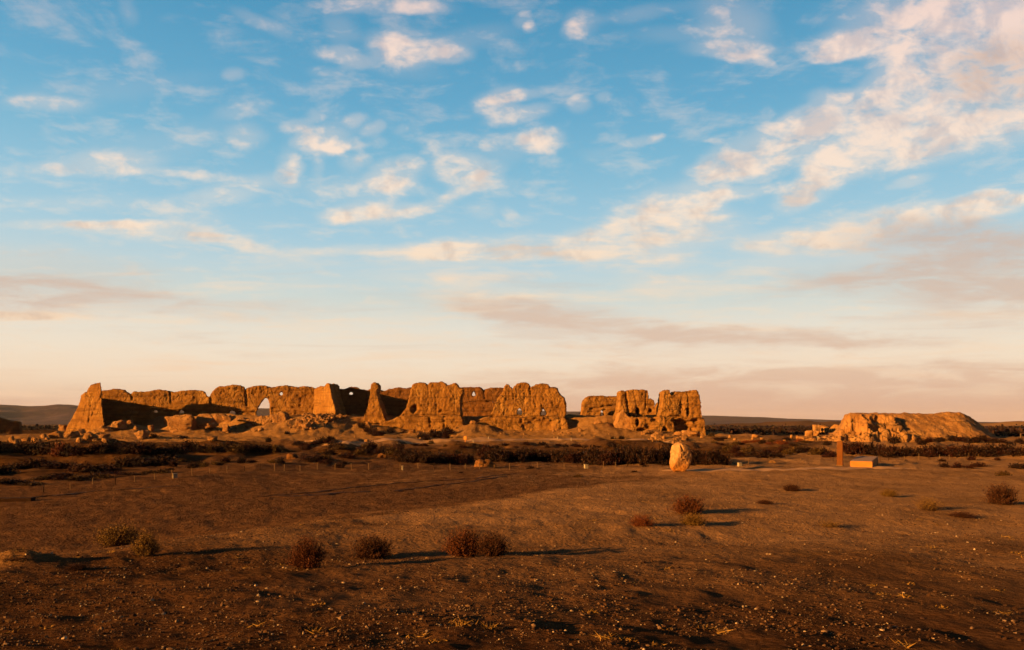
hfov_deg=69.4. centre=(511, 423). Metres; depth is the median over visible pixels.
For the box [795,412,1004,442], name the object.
earth mound
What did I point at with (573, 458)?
shrub
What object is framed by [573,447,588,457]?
shrub
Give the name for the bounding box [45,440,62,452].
shrub
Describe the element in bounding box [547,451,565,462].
shrub
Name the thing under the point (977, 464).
shrub
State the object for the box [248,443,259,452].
shrub
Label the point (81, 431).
boulder
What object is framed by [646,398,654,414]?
ruined wall
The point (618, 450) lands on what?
shrub
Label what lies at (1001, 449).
shrub
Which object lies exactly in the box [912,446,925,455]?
shrub
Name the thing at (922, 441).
shrub
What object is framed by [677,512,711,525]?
desert shrub
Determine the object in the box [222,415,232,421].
wall lump
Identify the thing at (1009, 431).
distant scrub
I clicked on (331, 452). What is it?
shrub
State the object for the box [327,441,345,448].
shrub
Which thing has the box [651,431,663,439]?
boulder
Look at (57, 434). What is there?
boulder
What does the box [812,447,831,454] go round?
shrub
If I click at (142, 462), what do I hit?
shrub
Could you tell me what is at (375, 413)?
ruined pinnacle
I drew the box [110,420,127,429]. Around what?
boulder
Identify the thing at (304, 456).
shrub
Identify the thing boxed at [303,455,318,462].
shrub
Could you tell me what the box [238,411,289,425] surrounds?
wall remnant
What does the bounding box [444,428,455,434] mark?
shrub
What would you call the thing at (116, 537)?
desert shrub
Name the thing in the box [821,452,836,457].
shrub
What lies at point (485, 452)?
shrub
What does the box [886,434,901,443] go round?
shrub
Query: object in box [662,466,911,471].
path
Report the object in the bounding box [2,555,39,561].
desert shrub
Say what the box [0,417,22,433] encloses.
ruined wall
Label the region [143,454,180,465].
shrub
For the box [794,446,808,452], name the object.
shrub
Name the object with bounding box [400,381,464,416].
ruined wall block
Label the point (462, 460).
shrub
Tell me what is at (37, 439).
shrub
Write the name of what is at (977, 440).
shrub
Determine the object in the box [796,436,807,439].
earth block
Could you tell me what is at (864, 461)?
plaque block
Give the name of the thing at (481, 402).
ruined wall
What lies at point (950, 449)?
shrub
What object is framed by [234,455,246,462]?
shrub
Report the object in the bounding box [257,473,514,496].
rut
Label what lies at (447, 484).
rut
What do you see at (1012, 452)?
shrub
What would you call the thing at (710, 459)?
shrub
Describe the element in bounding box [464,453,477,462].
shrub
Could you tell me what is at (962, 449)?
shrub
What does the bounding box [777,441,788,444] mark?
shrub
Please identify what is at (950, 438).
shrub
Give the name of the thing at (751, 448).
shrub
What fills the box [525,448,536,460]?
shrub
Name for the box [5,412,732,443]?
rubble
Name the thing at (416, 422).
earth plinth
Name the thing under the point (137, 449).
shrub
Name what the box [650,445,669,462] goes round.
shrub
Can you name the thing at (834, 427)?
earth block
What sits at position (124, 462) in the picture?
shrub
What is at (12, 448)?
shrub
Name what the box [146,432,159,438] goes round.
shrub
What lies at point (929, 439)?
shrub
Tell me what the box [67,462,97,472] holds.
shrub
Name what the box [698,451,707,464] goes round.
shrub
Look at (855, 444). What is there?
shrub
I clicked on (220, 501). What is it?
ground
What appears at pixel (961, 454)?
shrub
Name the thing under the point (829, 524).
grass clump
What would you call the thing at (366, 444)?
shrub
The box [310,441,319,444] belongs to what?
shrub
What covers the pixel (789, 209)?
sky
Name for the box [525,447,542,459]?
shrub
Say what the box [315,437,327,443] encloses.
shrub
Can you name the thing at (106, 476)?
shrub
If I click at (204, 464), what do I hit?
shrub
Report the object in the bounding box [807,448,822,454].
shrub
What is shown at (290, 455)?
earth hump
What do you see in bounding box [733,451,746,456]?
shrub
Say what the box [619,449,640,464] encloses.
shrub
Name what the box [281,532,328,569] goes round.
desert shrub
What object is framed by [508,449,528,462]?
shrub
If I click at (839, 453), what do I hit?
pillar sign
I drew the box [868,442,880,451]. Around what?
shrub
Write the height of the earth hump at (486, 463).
1.073 m
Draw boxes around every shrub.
[0,441,8,452]
[0,463,20,473]
[0,478,16,484]
[2,441,19,452]
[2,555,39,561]
[4,479,33,484]
[5,462,27,468]
[12,441,31,452]
[15,480,44,485]
[17,457,53,468]
[24,441,46,455]
[26,438,44,447]
[34,460,66,464]
[34,474,51,479]
[35,461,68,468]
[38,443,53,454]
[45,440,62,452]
[45,473,68,479]
[47,472,77,476]
[48,441,65,456]
[54,462,73,468]
[55,444,77,456]
[61,461,93,471]
[62,562,96,570]
[64,446,90,455]
[66,474,87,481]
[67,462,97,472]
[72,444,91,455]
[77,519,153,547]
[81,464,110,473]
[86,441,107,453]
[86,471,105,476]
[92,473,114,478]
[96,440,113,453]
[98,464,121,472]
[100,470,122,473]
[110,442,125,452]
[110,455,135,467]
[116,443,131,454]
[124,527,162,556]
[125,472,140,475]
[129,440,153,454]
[129,456,145,463]
[131,459,151,466]
[138,469,156,473]
[140,444,161,454]
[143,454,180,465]
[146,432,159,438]
[150,444,169,455]
[152,467,170,473]
[156,443,181,454]
[157,453,180,459]
[167,444,191,454]
[168,458,179,466]
[177,436,194,452]
[177,458,190,461]
[185,461,199,468]
[191,441,200,452]
[194,443,207,452]
[199,461,208,467]
[204,445,214,452]
[208,460,224,465]
[210,444,226,452]
[216,441,228,451]
[219,456,230,461]
[225,441,242,451]
[227,443,247,452]
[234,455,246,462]
[239,443,249,452]
[246,459,257,462]
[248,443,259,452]
[257,444,270,451]
[262,444,271,451]
[270,444,283,452]
[276,456,285,463]
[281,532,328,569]
[291,441,305,445]
[299,442,312,449]
[300,454,318,460]
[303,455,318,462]
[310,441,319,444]
[312,453,326,459]
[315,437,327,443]
[318,458,332,463]
[321,449,337,454]
[321,454,332,459]
[323,438,339,443]
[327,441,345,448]
[329,444,349,449]
[333,461,344,467]
[340,451,356,458]
[343,530,395,559]
[353,445,369,452]
[353,448,366,455]
[358,421,365,428]
[358,442,370,451]
[365,440,378,448]
[369,448,383,454]
[370,431,383,435]
[394,449,407,462]
[403,450,424,462]
[416,432,426,438]
[417,456,429,463]
[421,435,430,439]
[422,451,441,463]
[430,429,445,437]
[431,452,448,463]
[435,524,487,557]
[440,432,451,438]
[442,425,452,433]
[442,452,457,463]
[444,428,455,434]
[454,451,470,464]
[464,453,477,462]
[466,525,513,556]
[476,444,490,456]
[478,447,491,458]
[484,447,501,461]
[493,448,509,461]
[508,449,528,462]
[508,450,526,461]
[520,440,530,445]
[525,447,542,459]
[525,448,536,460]
[529,452,551,461]
[537,441,547,445]
[546,449,558,458]
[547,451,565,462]
[557,449,580,462]
[563,451,580,463]
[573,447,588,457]
[581,445,606,464]
[583,445,602,456]
[590,449,602,465]
[597,449,616,465]
[597,451,622,465]
[610,444,624,458]
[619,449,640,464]
[624,443,646,463]
[627,513,658,527]
[636,446,655,464]
[643,447,661,463]
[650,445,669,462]
[651,449,669,464]
[665,493,706,514]
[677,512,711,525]
[690,450,700,464]
[693,448,706,464]
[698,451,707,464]
[704,448,721,464]
[713,437,725,440]
[713,452,734,464]
[728,444,741,452]
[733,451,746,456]
[739,444,756,452]
[741,448,751,455]
[748,450,758,455]
[753,449,772,458]
[755,499,773,503]
[761,447,776,455]
[769,452,785,457]
[776,445,791,453]
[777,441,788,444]
[780,448,794,454]
[781,483,806,491]
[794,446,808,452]
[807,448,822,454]
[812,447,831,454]
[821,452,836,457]
[843,444,864,454]
[848,439,864,453]
[858,442,873,454]
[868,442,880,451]
[873,442,885,452]
[878,489,901,496]
[880,448,899,457]
[882,444,901,451]
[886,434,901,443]
[893,448,904,456]
[894,444,916,456]
[911,494,950,510]
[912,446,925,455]
[916,438,927,444]
[918,447,937,456]
[921,443,944,455]
[924,436,933,442]
[924,443,942,455]
[937,462,952,467]
[940,442,958,456]
[943,510,977,518]
[947,434,957,440]
[949,449,970,457]
[950,462,963,467]
[951,435,967,441]
[955,444,973,454]
[961,465,974,468]
[962,436,976,442]
[964,443,982,456]
[966,455,977,459]
[970,435,981,442]
[970,461,987,466]
[975,448,994,456]
[978,479,1023,504]
[979,433,990,440]
[981,441,1000,452]
[985,447,1002,455]
[987,437,1002,442]
[993,445,1005,453]
[994,470,1011,475]
[997,441,1015,450]
[1004,446,1021,455]
[1007,462,1023,468]
[1014,438,1022,442]
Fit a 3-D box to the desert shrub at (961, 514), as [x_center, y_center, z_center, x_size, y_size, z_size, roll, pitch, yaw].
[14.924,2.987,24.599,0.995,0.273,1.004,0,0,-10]
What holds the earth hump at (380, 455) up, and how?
on the ground at (220, 501)
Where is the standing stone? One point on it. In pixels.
(680, 456)
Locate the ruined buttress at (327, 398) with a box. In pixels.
[313,383,345,414]
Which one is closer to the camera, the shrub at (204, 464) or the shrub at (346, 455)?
the shrub at (204, 464)
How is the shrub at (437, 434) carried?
on the ground at (220, 501)
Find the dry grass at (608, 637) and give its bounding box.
[4,495,1021,649]
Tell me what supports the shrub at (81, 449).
on the ground at (220, 501)
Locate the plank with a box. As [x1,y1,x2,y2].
[0,497,35,501]
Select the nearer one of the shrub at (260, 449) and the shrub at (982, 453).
the shrub at (982, 453)
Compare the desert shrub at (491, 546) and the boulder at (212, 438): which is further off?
the boulder at (212, 438)
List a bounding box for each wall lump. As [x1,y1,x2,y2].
[165,414,196,432]
[196,413,218,428]
[213,413,226,423]
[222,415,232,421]
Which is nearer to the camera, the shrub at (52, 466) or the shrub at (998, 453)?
the shrub at (52, 466)
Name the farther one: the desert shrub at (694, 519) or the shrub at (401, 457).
the shrub at (401, 457)
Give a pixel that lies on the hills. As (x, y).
(55, 414)
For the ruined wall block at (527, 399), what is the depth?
146.97 m
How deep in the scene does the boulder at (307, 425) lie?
138.97 m
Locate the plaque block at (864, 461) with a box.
[850,456,877,466]
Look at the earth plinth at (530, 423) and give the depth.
144.68 m
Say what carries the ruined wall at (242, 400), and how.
on the ground at (220, 501)
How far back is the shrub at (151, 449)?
66.99 m
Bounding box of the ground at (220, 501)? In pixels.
[0,413,1023,649]
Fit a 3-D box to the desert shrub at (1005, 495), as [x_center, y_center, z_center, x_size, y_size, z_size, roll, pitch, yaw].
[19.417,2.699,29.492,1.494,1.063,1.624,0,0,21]
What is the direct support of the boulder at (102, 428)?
on the ground at (220, 501)
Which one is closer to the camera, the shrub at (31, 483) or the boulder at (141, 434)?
the shrub at (31, 483)
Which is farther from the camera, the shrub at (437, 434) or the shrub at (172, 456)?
the shrub at (437, 434)
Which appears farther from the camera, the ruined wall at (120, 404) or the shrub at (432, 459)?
the ruined wall at (120, 404)
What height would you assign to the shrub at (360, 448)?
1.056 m
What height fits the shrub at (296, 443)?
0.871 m
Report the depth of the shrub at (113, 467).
53.92 m
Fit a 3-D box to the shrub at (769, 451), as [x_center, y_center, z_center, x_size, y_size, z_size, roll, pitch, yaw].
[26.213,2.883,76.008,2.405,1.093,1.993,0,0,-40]
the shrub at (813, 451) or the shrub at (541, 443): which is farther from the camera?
the shrub at (541, 443)
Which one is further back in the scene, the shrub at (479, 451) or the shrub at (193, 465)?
the shrub at (479, 451)
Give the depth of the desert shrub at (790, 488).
36.27 m
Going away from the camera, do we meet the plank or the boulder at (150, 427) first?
the plank
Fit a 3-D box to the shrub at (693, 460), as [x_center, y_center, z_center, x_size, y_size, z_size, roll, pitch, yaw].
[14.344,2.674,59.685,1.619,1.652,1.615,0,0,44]
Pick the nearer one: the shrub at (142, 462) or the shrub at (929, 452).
the shrub at (142, 462)
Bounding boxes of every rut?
[33,485,179,496]
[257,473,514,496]
[274,491,369,496]
[393,476,506,491]
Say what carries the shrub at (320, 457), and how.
on the ground at (220, 501)
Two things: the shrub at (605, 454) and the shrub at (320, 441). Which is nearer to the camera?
the shrub at (605, 454)
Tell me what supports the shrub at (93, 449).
on the ground at (220, 501)
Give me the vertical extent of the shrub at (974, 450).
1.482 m
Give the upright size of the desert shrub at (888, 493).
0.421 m
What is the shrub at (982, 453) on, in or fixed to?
on the ground at (220, 501)
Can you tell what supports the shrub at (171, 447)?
on the ground at (220, 501)
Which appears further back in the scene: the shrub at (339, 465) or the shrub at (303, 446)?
the shrub at (303, 446)
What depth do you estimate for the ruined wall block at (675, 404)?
139.52 m
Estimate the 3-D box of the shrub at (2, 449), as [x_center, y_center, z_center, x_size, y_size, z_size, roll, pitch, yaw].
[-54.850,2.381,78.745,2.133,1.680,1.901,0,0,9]
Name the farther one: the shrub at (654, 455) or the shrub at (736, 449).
the shrub at (736, 449)
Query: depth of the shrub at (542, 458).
68.79 m
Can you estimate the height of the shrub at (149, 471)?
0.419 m
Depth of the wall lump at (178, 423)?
140.56 m
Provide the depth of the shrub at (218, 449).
76.29 m
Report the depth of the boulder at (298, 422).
139.88 m
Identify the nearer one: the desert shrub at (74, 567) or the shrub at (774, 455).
the desert shrub at (74, 567)
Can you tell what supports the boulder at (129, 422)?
on the ground at (220, 501)
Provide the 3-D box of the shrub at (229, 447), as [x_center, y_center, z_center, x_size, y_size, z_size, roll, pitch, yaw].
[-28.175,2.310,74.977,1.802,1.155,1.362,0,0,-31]
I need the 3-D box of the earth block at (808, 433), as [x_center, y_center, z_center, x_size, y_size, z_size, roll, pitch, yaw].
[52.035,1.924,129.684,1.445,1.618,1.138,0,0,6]
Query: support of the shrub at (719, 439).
on the ground at (220, 501)
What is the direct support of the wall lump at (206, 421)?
on the ground at (220, 501)
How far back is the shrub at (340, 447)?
79.82 m
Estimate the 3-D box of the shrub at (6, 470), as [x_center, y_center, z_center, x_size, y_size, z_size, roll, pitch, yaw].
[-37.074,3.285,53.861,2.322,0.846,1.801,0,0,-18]
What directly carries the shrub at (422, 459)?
on the ground at (220, 501)
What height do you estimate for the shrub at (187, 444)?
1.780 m
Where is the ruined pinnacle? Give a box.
[361,382,387,423]
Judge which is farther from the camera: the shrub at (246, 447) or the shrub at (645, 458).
the shrub at (246, 447)
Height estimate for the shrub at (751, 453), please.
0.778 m
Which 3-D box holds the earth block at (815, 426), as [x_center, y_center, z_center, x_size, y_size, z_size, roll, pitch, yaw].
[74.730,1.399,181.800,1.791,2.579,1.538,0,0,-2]
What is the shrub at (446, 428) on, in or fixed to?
on the ground at (220, 501)
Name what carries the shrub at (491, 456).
on the ground at (220, 501)
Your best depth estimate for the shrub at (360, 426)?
143.39 m
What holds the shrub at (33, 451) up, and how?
on the ground at (220, 501)
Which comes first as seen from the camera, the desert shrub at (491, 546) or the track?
the desert shrub at (491, 546)
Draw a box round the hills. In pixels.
[0,404,996,424]
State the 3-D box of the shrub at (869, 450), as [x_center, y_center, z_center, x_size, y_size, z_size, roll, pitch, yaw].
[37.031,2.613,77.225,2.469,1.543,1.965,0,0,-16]
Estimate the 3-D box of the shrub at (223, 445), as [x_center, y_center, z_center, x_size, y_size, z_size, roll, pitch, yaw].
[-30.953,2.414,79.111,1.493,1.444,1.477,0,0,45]
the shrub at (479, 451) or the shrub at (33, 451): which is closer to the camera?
the shrub at (479, 451)
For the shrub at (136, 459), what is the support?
on the ground at (220, 501)
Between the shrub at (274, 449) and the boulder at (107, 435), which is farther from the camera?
the boulder at (107, 435)
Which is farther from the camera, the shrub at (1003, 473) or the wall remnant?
the wall remnant
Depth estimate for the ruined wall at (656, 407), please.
151.21 m
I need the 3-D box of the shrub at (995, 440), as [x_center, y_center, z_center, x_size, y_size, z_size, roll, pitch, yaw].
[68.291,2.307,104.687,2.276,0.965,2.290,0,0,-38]
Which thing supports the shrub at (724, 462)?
on the ground at (220, 501)
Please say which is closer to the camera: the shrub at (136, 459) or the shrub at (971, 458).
the shrub at (136, 459)
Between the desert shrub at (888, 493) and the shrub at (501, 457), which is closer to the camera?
the desert shrub at (888, 493)
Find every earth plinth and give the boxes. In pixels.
[379,415,464,430]
[478,416,568,430]
[630,416,705,434]
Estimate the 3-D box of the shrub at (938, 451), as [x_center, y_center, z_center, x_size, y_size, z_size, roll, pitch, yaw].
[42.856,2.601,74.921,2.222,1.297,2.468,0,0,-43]
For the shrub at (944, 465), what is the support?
on the ground at (220, 501)
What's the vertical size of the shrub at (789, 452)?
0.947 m
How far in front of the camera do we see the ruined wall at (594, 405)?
163.02 m
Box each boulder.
[47,431,63,438]
[58,424,66,432]
[64,430,80,437]
[78,429,85,435]
[83,432,98,439]
[97,425,110,431]
[98,433,110,437]
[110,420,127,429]
[127,420,133,425]
[134,430,149,439]
[148,425,153,430]
[207,436,217,440]
[222,424,229,431]
[244,424,252,428]
[295,420,302,426]
[301,422,311,429]
[643,430,653,433]
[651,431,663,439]
[681,430,699,436]
[681,435,688,440]
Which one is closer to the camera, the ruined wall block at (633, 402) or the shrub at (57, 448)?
the shrub at (57, 448)
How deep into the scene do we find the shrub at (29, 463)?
60.38 m
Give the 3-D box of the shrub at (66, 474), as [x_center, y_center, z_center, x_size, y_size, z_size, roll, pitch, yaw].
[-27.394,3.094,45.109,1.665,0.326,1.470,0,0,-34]
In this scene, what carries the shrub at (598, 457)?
on the ground at (220, 501)
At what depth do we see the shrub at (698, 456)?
59.63 m
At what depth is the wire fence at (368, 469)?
55.28 m
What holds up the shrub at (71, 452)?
on the ground at (220, 501)
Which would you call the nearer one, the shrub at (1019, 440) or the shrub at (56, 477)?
the shrub at (56, 477)
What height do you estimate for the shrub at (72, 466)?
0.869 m
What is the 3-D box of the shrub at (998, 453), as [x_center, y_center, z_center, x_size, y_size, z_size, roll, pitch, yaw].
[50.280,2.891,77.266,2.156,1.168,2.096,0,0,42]
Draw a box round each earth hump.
[286,452,297,458]
[378,453,386,457]
[474,459,495,467]
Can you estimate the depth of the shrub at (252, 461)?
61.82 m
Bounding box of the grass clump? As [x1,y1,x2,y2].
[817,517,841,527]
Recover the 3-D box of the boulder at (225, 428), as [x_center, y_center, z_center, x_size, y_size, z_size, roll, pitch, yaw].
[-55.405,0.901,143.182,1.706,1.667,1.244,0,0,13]
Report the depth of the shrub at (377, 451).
78.23 m
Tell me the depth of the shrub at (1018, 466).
57.12 m
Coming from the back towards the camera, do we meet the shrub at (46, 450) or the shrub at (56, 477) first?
the shrub at (46, 450)
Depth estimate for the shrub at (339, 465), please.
56.81 m
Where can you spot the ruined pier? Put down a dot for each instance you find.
(88, 415)
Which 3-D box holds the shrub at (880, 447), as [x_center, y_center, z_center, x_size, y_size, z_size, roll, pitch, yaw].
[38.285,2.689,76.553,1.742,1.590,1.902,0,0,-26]
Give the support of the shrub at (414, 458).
on the ground at (220, 501)
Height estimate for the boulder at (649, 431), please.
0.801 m
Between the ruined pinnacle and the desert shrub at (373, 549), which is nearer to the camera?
the desert shrub at (373, 549)
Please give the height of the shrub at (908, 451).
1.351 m
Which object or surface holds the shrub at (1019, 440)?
on the ground at (220, 501)
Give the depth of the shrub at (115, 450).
67.05 m
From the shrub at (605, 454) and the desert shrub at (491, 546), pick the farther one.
the shrub at (605, 454)
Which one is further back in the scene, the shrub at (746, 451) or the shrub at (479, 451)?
the shrub at (746, 451)
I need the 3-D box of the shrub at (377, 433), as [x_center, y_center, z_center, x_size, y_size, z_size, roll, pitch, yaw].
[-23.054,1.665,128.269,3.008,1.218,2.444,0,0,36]
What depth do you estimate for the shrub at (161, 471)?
51.18 m
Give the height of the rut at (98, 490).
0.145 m
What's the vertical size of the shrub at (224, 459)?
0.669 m
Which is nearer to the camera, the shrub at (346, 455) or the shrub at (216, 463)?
the shrub at (216, 463)
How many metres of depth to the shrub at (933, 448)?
74.38 m
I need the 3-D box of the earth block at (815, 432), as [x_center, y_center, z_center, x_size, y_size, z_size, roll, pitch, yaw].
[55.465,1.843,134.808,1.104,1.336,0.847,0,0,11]
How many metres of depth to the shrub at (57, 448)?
66.31 m
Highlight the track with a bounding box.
[310,437,670,445]
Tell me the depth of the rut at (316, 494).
35.80 m
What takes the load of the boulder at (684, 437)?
on the ground at (220, 501)
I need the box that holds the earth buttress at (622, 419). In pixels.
[613,410,631,429]
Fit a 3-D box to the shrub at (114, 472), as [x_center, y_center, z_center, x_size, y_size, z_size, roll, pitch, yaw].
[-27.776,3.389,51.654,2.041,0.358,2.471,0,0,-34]
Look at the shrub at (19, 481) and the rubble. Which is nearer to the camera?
the shrub at (19, 481)
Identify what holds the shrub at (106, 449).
on the ground at (220, 501)
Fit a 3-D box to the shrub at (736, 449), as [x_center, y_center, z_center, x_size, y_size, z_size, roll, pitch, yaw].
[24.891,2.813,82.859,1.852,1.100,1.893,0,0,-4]
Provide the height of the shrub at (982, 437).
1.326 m
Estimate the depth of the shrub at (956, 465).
57.26 m
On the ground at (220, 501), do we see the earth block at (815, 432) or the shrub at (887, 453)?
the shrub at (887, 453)
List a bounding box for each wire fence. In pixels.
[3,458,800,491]
[888,454,1017,460]
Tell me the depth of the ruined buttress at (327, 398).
159.75 m
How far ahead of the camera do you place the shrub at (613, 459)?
60.50 m
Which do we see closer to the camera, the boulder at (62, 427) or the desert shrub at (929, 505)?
the desert shrub at (929, 505)
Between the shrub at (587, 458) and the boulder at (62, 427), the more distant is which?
the boulder at (62, 427)
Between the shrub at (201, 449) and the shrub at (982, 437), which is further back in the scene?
the shrub at (982, 437)
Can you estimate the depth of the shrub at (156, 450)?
67.55 m
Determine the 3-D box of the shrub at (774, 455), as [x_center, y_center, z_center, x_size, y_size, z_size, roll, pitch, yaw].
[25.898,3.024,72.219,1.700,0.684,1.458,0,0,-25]
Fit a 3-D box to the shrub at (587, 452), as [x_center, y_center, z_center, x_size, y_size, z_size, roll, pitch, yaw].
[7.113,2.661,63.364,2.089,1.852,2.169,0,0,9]
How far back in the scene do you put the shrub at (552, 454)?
69.22 m
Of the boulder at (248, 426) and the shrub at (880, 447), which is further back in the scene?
the boulder at (248, 426)
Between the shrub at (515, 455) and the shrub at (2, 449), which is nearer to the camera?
the shrub at (515, 455)
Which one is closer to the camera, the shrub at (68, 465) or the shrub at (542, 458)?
the shrub at (68, 465)
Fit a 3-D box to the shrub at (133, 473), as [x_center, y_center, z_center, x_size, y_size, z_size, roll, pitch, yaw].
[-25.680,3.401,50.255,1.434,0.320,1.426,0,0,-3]
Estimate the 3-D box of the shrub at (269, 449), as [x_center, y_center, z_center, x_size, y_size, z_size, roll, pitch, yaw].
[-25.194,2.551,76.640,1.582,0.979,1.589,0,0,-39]
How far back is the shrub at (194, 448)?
76.08 m
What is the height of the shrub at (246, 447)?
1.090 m
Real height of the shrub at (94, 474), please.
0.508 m
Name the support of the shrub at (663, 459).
on the ground at (220, 501)
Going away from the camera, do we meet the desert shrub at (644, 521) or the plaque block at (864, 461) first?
the desert shrub at (644, 521)
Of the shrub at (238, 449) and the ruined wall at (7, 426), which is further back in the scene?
the ruined wall at (7, 426)
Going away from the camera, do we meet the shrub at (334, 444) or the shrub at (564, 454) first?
the shrub at (564, 454)
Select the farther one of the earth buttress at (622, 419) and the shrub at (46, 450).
the earth buttress at (622, 419)
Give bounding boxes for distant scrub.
[22,423,1023,436]
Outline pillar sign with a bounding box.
[836,441,843,465]
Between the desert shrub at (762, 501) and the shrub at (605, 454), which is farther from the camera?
the shrub at (605, 454)
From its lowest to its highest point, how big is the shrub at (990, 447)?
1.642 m
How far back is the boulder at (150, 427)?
142.75 m
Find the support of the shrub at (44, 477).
on the ground at (220, 501)
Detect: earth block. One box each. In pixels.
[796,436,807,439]
[804,430,812,437]
[812,424,819,431]
[813,430,819,435]
[820,425,828,432]
[829,424,838,432]
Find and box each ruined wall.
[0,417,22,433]
[101,389,209,422]
[208,384,314,414]
[340,387,503,416]
[579,395,616,415]
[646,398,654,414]
[654,402,657,414]
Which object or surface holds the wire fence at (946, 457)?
on the ground at (220, 501)
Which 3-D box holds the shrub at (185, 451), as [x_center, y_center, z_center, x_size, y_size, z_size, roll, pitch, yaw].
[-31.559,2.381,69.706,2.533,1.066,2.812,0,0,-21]
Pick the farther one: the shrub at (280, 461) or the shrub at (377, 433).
the shrub at (377, 433)
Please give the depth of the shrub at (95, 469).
53.40 m
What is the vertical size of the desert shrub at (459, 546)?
0.691 m
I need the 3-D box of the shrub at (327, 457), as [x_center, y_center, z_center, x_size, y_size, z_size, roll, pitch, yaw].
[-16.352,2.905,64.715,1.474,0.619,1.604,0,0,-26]
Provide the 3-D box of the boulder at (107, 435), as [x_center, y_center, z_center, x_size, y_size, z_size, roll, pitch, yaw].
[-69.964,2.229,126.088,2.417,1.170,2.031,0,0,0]
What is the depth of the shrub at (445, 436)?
119.86 m
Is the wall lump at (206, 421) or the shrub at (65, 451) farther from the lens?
the wall lump at (206, 421)
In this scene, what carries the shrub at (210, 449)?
on the ground at (220, 501)
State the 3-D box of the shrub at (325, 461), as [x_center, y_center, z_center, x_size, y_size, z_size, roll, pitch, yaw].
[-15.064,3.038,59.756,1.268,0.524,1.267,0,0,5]
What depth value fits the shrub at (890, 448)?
74.19 m
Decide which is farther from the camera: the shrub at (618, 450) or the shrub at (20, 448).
the shrub at (20, 448)
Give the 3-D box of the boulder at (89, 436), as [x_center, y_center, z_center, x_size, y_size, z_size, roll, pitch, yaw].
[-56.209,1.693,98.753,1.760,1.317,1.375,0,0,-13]
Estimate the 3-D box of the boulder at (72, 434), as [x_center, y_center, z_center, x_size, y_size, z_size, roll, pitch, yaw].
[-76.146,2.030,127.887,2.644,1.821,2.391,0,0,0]
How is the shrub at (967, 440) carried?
on the ground at (220, 501)
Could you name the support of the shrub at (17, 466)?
on the ground at (220, 501)
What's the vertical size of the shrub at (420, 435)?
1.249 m
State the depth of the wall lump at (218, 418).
152.36 m
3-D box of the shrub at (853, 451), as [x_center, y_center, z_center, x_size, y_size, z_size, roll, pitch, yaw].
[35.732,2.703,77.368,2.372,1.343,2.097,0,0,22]
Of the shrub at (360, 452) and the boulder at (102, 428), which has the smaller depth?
the shrub at (360, 452)
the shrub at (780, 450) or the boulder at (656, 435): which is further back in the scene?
the boulder at (656, 435)
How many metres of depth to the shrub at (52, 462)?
62.54 m
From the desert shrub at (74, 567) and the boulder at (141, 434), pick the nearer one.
the desert shrub at (74, 567)
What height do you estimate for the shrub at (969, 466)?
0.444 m
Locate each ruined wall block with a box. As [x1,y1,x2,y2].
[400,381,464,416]
[489,382,566,417]
[613,389,648,418]
[655,390,701,417]
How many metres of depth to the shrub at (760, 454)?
68.52 m
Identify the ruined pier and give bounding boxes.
[64,382,103,433]
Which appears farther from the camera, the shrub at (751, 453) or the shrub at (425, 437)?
the shrub at (425, 437)
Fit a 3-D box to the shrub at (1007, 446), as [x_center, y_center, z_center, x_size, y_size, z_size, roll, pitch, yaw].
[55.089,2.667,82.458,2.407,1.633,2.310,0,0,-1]
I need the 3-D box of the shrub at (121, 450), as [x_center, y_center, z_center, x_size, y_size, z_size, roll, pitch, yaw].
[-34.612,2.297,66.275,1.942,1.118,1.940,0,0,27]
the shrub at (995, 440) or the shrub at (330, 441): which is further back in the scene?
the shrub at (995, 440)
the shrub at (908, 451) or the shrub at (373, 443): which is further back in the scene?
the shrub at (373, 443)
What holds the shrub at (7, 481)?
on the ground at (220, 501)
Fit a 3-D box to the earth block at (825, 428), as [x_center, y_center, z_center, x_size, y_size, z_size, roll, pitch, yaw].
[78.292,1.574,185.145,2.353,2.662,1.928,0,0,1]
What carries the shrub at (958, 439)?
on the earth mound
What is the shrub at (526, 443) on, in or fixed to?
on the ground at (220, 501)
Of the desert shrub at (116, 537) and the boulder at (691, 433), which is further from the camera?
the boulder at (691, 433)
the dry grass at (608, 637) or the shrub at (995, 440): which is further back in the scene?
the shrub at (995, 440)
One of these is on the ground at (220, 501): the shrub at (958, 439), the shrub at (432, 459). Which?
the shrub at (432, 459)
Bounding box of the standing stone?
[669,442,691,471]
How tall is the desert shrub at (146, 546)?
0.604 m
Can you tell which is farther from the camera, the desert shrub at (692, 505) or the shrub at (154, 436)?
the shrub at (154, 436)
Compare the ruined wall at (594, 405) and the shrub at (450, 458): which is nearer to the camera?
the shrub at (450, 458)
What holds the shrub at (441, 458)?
on the ground at (220, 501)
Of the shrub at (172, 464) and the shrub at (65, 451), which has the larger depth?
the shrub at (65, 451)
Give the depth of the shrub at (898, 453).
73.40 m
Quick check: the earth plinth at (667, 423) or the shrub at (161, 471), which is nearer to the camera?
the shrub at (161, 471)
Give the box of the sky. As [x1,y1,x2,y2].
[0,0,1023,421]
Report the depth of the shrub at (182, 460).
66.13 m
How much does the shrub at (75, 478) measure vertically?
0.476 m
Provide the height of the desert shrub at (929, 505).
0.667 m
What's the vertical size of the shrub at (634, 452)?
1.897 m

